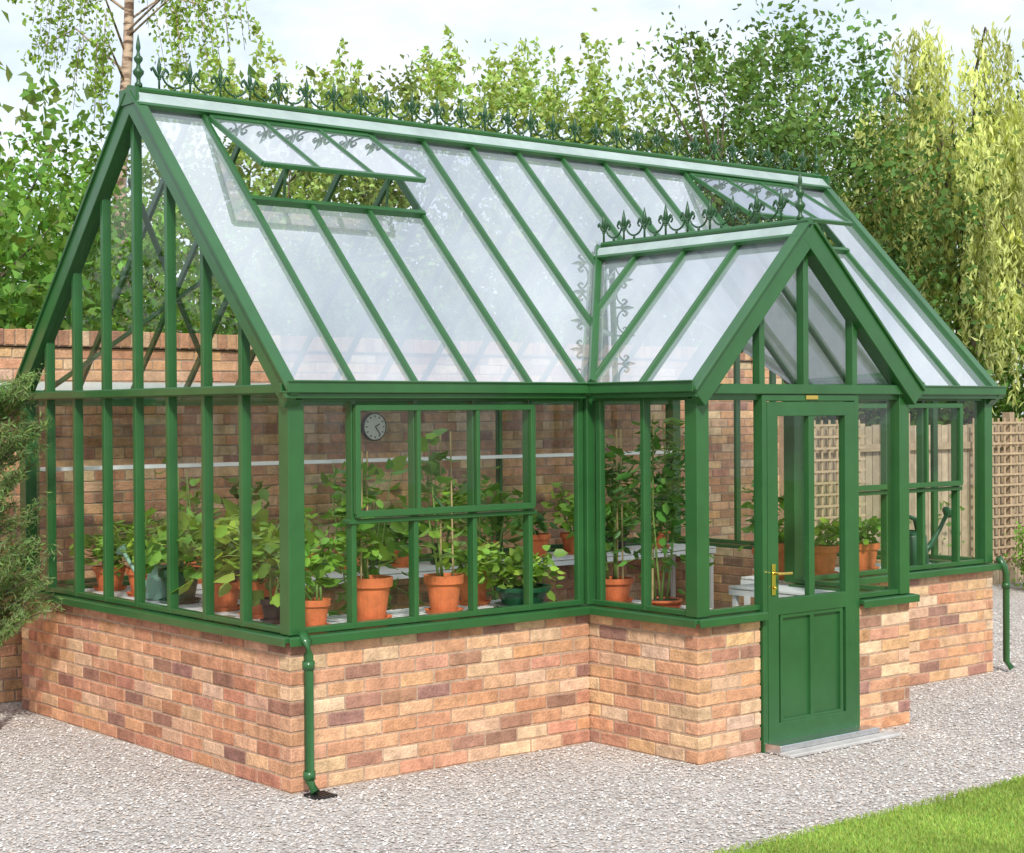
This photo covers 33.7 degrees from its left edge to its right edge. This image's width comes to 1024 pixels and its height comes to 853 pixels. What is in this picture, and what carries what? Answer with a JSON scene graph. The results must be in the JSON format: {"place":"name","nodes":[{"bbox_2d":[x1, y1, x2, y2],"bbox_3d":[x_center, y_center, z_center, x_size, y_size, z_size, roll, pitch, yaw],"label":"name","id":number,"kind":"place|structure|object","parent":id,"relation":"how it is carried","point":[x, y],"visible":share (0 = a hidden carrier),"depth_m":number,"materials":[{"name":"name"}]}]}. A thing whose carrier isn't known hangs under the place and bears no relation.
{"place":"outdoors","nodes":[
{"label":"outdoors","id":0,"kind":"place"},
{"bbox_2d":[0,582,1023,852],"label":"gravel ground","id":1,"kind":"structure","parent":0,"point":[664,812],"depth_m":8.28,"materials":[{"name":"grey gravel"}]},
{"bbox_2d":[0,368,64,648],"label":"conifer shrub","id":2,"kind":"object","parent":1,"relation":"on","point":[10,446],"visible":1,"depth_m":10.02,"materials":[{"name":"green plant"}]},
{"bbox_2d":[0,129,191,331],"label":"deciduous tree","id":3,"kind":"object","parent":1,"relation":"on","point":[38,215],"visible":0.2,"depth_m":12.85,"materials":[{"name":"green plant"}]},
{"bbox_2d":[0,103,192,330],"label":"deciduous tree","id":4,"kind":"object","parent":1,"relation":"on","point":[65,177],"visible":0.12,"depth_m":15.73,"materials":[{"name":"green plant"}]},
{"bbox_2d":[21,153,237,334],"bbox_3d":[-3.693,-0.745,18.216,3.521,4.993,3.538,-1,1,-40],"label":"deciduous tree","id":5,"kind":"object","parent":1,"relation":"on","point":[147,170],"visible":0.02,"depth_m":18.06,"materials":[{"name":"green plant"}]},
{"bbox_2d":[7,0,257,319],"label":"birch tree","id":6,"kind":"object","parent":1,"relation":"on","point":[99,80],"visible":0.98,"depth_m":17.02,"materials":[{"name":"green plant"}]},
{"bbox_2d":[49,35,312,333],"bbox_3d":[-3.705,-1.434,19.897,4.114,6.338,3.804,-1,1,-40],"label":"deciduous tree","id":7,"kind":"object","parent":1,"relation":"on","point":[174,75],"visible":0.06,"depth_m":19.89,"materials":[{"name":"green plant"}]},
{"bbox_2d":[116,186,267,334],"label":"deciduous tree","id":8,"kind":"object","parent":1,"relation":"on","point":[230,322],"visible":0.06,"depth_m":15.02,"materials":[{"name":"green plant"}]},
{"bbox_2d":[153,19,419,324],"bbox_3d":[-2.700,-1.557,20.096,3.418,6.574,3.740,-1,0,-15],"label":"deciduous tree","id":9,"kind":"object","parent":1,"relation":"on","point":[265,95],"visible":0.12,"depth_m":19.77,"materials":[{"name":"green plant"}]},
{"bbox_2d":[231,180,397,313],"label":"deciduous tree","id":10,"kind":"object","parent":1,"relation":"on","point":[299,194],"visible":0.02,"depth_m":17.84,"materials":[{"name":"green plant"}]},
{"bbox_2d":[257,37,445,208],"bbox_3d":[-1.884,-1.430,20.312,3.271,6.303,3.445,0,0,21],"label":"deciduous tree","id":11,"kind":"object","parent":1,"relation":"on","point":[356,75],"visible":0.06,"depth_m":20.11,"materials":[{"name":"green plant"}]},
{"bbox_2d":[0,328,781,701],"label":"bricks","id":12,"kind":"object","parent":1,"relation":"on","point":[324,448],"visible":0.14,"depth_m":12.32,"materials":[{"name":"ceramic"}]},
{"bbox_2d":[361,413,385,440],"bbox_3d":[-1.047,0.002,12.839,0.216,0.216,0.041,-1,1,-40],"label":"wall clock","id":13,"kind":"object","parent":12,"relation":"attached to","point":[373,426],"depth_m":12.82,"materials":[{"name":"white plastic"}]},
{"bbox_2d":[0,331,780,702],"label":"mortar","id":14,"kind":"object","parent":12,"relation":"attached to","point":[324,453],"visible":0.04,"depth_m":12.28,"materials":[{"name":"grey concrete"}]},
{"bbox_2d":[307,25,559,208],"bbox_3d":[-0.741,-1.536,20.122,3.329,6.497,3.487,0,1,29],"label":"deciduous tree","id":15,"kind":"object","parent":1,"relation":"on","point":[441,82],"visible":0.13,"depth_m":19.87,"materials":[{"name":"green plant"}]},
{"bbox_2d":[0,35,1014,799],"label":"greenhouse","id":16,"kind":"object","parent":1,"relation":"on","point":[496,271],"visible":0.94,"depth_m":9.54,"materials":[{"name":"brick"}]},
{"bbox_2d":[85,585,328,621],"bbox_3d":[-1.954,1.415,10.049,0.600,0.753,2.222,-1,1,-40],"label":"plant staging","id":17,"kind":"object","parent":16,"relation":"on","point":[193,606],"visible":0.06,"depth_m":9.95,"materials":[{"name":"white paint"}]},
{"bbox_2d":[69,527,133,590],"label":"potted herb","id":18,"kind":"object","parent":17,"relation":"on","point":[118,574],"visible":0.44,"depth_m":10.68,"materials":[{"name":"plant"}]},
{"bbox_2d":[92,507,195,596],"bbox_3d":[-2.281,0.768,10.380,0.654,0.540,0.553,0,0,11],"label":"potted fern","id":19,"kind":"object","parent":17,"relation":"on","point":[150,512],"visible":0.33,"depth_m":10.34,"materials":[{"name":"green plant"}]},
{"bbox_2d":[116,544,183,599],"bbox_3d":[-2.176,0.879,10.229,0.521,0.319,0.210,0,1,26],"label":"watering can","id":20,"kind":"object","parent":17,"relation":"on","point":[154,586],"visible":0.34,"depth_m":10.12,"materials":[{"name":"green plastic"}]},
{"bbox_2d":[145,508,215,603],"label":"potted cucumber plant","id":21,"kind":"object","parent":17,"relation":"on","point":[155,553],"visible":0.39,"depth_m":9.90,"materials":[{"name":"green plant"}]},
{"bbox_2d":[157,506,276,611],"bbox_3d":[-1.624,0.750,9.595,0.812,0.581,0.658,-1,1,-40],"label":"potted cucumber plant","id":22,"kind":"object","parent":17,"relation":"on","point":[225,602],"visible":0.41,"depth_m":9.52,"materials":[{"name":"green plant"}]},
{"bbox_2d":[194,498,317,618],"bbox_3d":[-1.429,0.718,9.232,0.596,0.648,0.848,-1,1,-40],"label":"potted cucumber plant","id":23,"kind":"object","parent":17,"relation":"on","point":[228,524],"visible":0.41,"depth_m":9.20,"materials":[{"name":"green plant"}]},
{"bbox_2d":[305,455,426,615],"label":"potted fig tree","id":24,"kind":"object","parent":16,"relation":"on","point":[385,534],"visible":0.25,"depth_m":10.62,"materials":[{"name":"green plant"}]},
{"bbox_2d":[278,599,500,624],"bbox_3d":[-0.557,1.413,9.284,1.778,0.753,0.582,-1,1,-40],"label":"plant staging","id":25,"kind":"object","parent":16,"relation":"on","point":[333,619],"visible":0.06,"depth_m":9.41,"materials":[{"name":"white paint"}]},
{"bbox_2d":[235,533,313,624],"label":"potted cucumber plant","id":26,"kind":"object","parent":25,"relation":"on","point":[270,604],"visible":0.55,"depth_m":8.92,"materials":[{"name":"green plant"}]},
{"bbox_2d":[266,529,345,625],"bbox_3d":[-1.049,0.790,8.743,0.452,0.507,0.334,-1,1,-40],"label":"potted tomato plant","id":27,"kind":"object","parent":25,"relation":"on","point":[316,610],"visible":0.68,"depth_m":8.73,"materials":[{"name":"green plant"}]},
{"bbox_2d":[319,451,396,620],"bbox_3d":[-0.804,0.587,9.119,0.405,0.904,0.384,-1,1,-40],"label":"potted pepper plant","id":28,"kind":"object","parent":25,"relation":"on","point":[372,595],"visible":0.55,"depth_m":9.04,"materials":[{"name":"ceramic"}]},
{"bbox_2d":[399,428,464,613],"bbox_3d":[-0.448,0.522,9.397,0.374,1.025,0.475,0,0,17],"label":"potted pepper plant","id":29,"kind":"object","parent":25,"relation":"on","point":[443,589],"visible":0.79,"depth_m":9.34,"materials":[{"name":"plant"}]},
{"bbox_2d":[431,537,507,605],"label":"potted geranium","id":30,"kind":"object","parent":25,"relation":"on","point":[461,560],"visible":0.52,"depth_m":9.73,"materials":[{"name":"plant"}]},
{"bbox_2d":[477,545,567,606],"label":"potted plant","id":31,"kind":"object","parent":25,"relation":"on","point":[510,592],"visible":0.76,"depth_m":9.60,"materials":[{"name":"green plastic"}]},
{"bbox_2d":[196,543,715,608],"bbox_3d":[-0.379,1.385,12.555,4.902,0.752,0.537,-1,1,-40],"label":"plant staging","id":32,"kind":"object","parent":16,"relation":"on","point":[428,567],"visible":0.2,"depth_m":13.03,"materials":[{"name":"white paint"}]},
{"bbox_2d":[155,470,221,583],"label":"potted tomato plant","id":33,"kind":"object","parent":32,"relation":"on","point":[184,492],"visible":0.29,"depth_m":11.13,"materials":[{"name":"green plant"}]},
{"bbox_2d":[215,475,272,579],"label":"potted tomato plant","id":34,"kind":"object","parent":32,"relation":"on","point":[263,493],"visible":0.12,"depth_m":11.42,"materials":[{"name":"green plant"}]},
{"bbox_2d":[304,507,324,576],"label":"potted tomato plant","id":35,"kind":"object","parent":32,"relation":"on","point":[308,523],"visible":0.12,"depth_m":11.53,"materials":[{"name":"green plant"}]},
{"bbox_2d":[312,461,359,571],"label":"potted tomato plant","id":36,"kind":"object","parent":32,"relation":"on","point":[325,480],"visible":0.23,"depth_m":11.83,"materials":[{"name":"green plant"}]},
{"bbox_2d":[372,515,434,567],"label":"potted tomato plant","id":37,"kind":"object","parent":32,"relation":"on","point":[403,562],"visible":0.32,"depth_m":12.16,"materials":[{"name":"green plant"}]},
{"bbox_2d":[427,479,466,564],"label":"potted tomato plant","id":38,"kind":"object","parent":32,"relation":"on","point":[459,500],"visible":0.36,"depth_m":12.41,"materials":[{"name":"green plant"}]},
{"bbox_2d":[459,475,498,548],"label":"potted tomato plant","id":39,"kind":"object","parent":32,"relation":"on","point":[483,481],"visible":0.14,"depth_m":12.65,"materials":[{"name":"green plant"}]},
{"bbox_2d":[497,510,557,557],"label":"potted tomato plant","id":40,"kind":"object","parent":32,"relation":"on","point":[540,540],"visible":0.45,"depth_m":12.97,"materials":[{"name":"green plant"}]},
{"bbox_2d":[541,482,605,554],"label":"potted tomato plant","id":41,"kind":"object","parent":32,"relation":"on","point":[568,536],"visible":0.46,"depth_m":13.18,"materials":[{"name":"green plant"}]},
{"bbox_2d":[605,493,640,551],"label":"potted tomato plant","id":42,"kind":"object","parent":32,"relation":"on","point":[625,507],"visible":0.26,"depth_m":13.46,"materials":[{"name":"green plant"}]},
{"bbox_2d":[639,473,684,548],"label":"potted tomato plant","id":43,"kind":"object","parent":32,"relation":"on","point":[661,535],"visible":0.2,"depth_m":13.72,"materials":[{"name":"green plant"}]},
{"bbox_2d":[444,466,537,599],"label":"potted fig tree","id":44,"kind":"object","parent":16,"relation":"on","point":[495,525],"visible":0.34,"depth_m":11.85,"materials":[{"name":"green plant"}]},
{"bbox_2d":[580,599,710,608],"bbox_3d":[0.792,1.401,9.640,0.352,0.752,1.052,-1,1,-40],"label":"plant staging","id":45,"kind":"object","parent":16,"relation":"on","point":[639,602],"depth_m":9.84,"materials":[{"name":"white paint"}]},
{"bbox_2d":[569,429,640,602],"bbox_3d":[0.573,0.506,9.916,0.456,1.034,0.390,0,0,-10],"label":"potted tomato plant","id":46,"kind":"object","parent":45,"relation":"on","point":[618,587],"visible":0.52,"depth_m":9.89,"materials":[{"name":"plant"}]},
{"bbox_2d":[610,415,714,607],"bbox_3d":[0.813,0.479,9.573,0.624,1.091,0.598,-1,1,-40],"label":"potted tomato plant","id":47,"kind":"object","parent":45,"relation":"on","point":[667,600],"visible":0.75,"depth_m":9.54,"materials":[{"name":"plant"}]},
{"bbox_2d":[729,583,833,606],"bbox_3d":[1.809,1.388,10.448,0.291,0.752,1.002,-1,1,-40],"label":"plant staging","id":48,"kind":"object","parent":16,"relation":"on","point":[737,591],"visible":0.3,"depth_m":10.62,"materials":[{"name":"white paint"}]},
{"bbox_2d":[753,395,859,752],"bbox_3d":[1.666,0.802,9.515,0.821,1.960,0.073,-1,1,-40],"label":"door","id":49,"kind":"structure","parent":16,"relation":"in","point":[809,643],"depth_m":9.49,"materials":[{"name":"green paint"}]},
{"bbox_2d":[741,563,929,604],"bbox_3d":[2.390,1.374,11.694,1.772,0.752,0.542,-1,1,-40],"label":"plant staging","id":50,"kind":"object","parent":16,"relation":"on","point":[747,579],"visible":0.13,"depth_m":11.32,"materials":[{"name":"white paint"}]},
{"bbox_2d":[737,480,783,573],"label":"potted pepper plant","id":51,"kind":"object","parent":50,"relation":"on","point":[750,527],"visible":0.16,"depth_m":11.45,"materials":[{"name":"green plant"}]},
{"bbox_2d":[778,523,783,579],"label":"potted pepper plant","id":52,"kind":"object","parent":50,"relation":"on","point":[781,551],"visible":0.26,"depth_m":11.07,"materials":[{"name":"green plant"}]},
{"bbox_2d":[814,517,838,574],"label":"potted geranium","id":53,"kind":"object","parent":50,"relation":"on","point":[825,556],"visible":0.78,"depth_m":11.33,"materials":[{"name":"ceramic"}]},
{"bbox_2d":[859,516,880,570],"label":"potted herb","id":54,"kind":"object","parent":50,"relation":"on","point":[868,550],"visible":0.61,"depth_m":11.65,"materials":[{"name":"ceramic"}]},
{"bbox_2d":[909,507,950,564],"bbox_3d":[2.885,0.783,11.972,0.678,0.414,0.273,-1,1,-34],"label":"watering can","id":55,"kind":"object","parent":50,"relation":"on","point":[946,511],"visible":0.4,"depth_m":11.89,"materials":[{"name":"green plastic"}]},
{"bbox_2d":[0,158,1023,527],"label":"hedge","id":56,"kind":"object","parent":1,"relation":"on","point":[22,308],"visible":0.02,"depth_m":12.33,"materials":[{"name":"green plant"}]},
{"bbox_2d":[0,10,1023,422],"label":"distant trees","id":57,"kind":"object","parent":1,"relation":"on","point":[28,96],"visible":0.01,"depth_m":22.06,"materials":[{"name":"green plant"}]},
{"bbox_2d":[426,36,655,152],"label":"deciduous tree","id":58,"kind":"object","parent":1,"relation":"on","point":[540,102],"visible":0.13,"depth_m":19.81,"materials":[{"name":"green plant"}]},
{"bbox_2d":[512,32,690,153],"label":"deciduous tree","id":59,"kind":"object","parent":1,"relation":"on","point":[589,103],"visible":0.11,"depth_m":19.91,"materials":[{"name":"green plant"}]},
{"bbox_2d":[559,5,892,401],"bbox_3d":[2.144,-1.389,18.328,3.920,6.196,4.063,0,0,15],"label":"deciduous tree","id":60,"kind":"object","parent":1,"relation":"on","point":[704,80],"visible":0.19,"depth_m":18.12,"materials":[{"name":"green plant"}]},
{"bbox_2d":[635,3,965,423],"bbox_3d":[3.454,-2.037,21.822,5.434,7.430,5.649,-1,1,-40],"label":"deciduous tree","id":61,"kind":"object","parent":1,"relation":"on","point":[854,103],"visible":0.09,"depth_m":21.89,"materials":[{"name":"green plant"}]},
{"bbox_2d":[626,0,1022,554],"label":"deciduous tree","id":62,"kind":"object","parent":1,"relation":"on","point":[787,37],"visible":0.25,"depth_m":17.92,"materials":[{"name":"green plant"}]},
{"bbox_2d":[782,221,949,426],"bbox_3d":[3.312,-0.249,17.778,2.815,3.920,2.946,0,0,-8],"label":"deciduous tree","id":63,"kind":"object","parent":1,"relation":"on","point":[871,411],"visible":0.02,"depth_m":17.88,"materials":[{"name":"green plant"}]},
{"bbox_2d":[778,412,1023,584],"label":"wooden fence","id":64,"kind":"object","parent":1,"relation":"on","point":[1008,466],"visible":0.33,"depth_m":17.50,"materials":[{"name":"brown wood"}]},
{"bbox_2d":[789,39,1023,423],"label":"deciduous tree","id":65,"kind":"object","parent":1,"relation":"on","point":[958,260],"visible":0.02,"depth_m":22.43,"materials":[{"name":"green plant"}]},
{"bbox_2d":[817,15,1023,424],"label":"willow tree","id":66,"kind":"object","parent":1,"relation":"on","point":[1004,242],"visible":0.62,"depth_m":18.85,"materials":[{"name":"green plant"}]},
{"bbox_2d":[1003,521,1023,588],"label":"garden shrub","id":67,"kind":"object","parent":1,"relation":"on","point":[1020,551],"visible":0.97,"depth_m":17.35,"materials":[{"name":"green plant"}]},
{"bbox_2d":[0,0,1023,416],"label":"sky","id":68,"kind":"structure","parent":0,"point":[309,32],"materials":[{"name":"white"}]},
{"bbox_2d":[704,773,1023,852],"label":"lawn","id":69,"kind":"structure","parent":0,"point":[907,825],"depth_m":7.44,"materials":[{"name":"green plant"}]}
]}

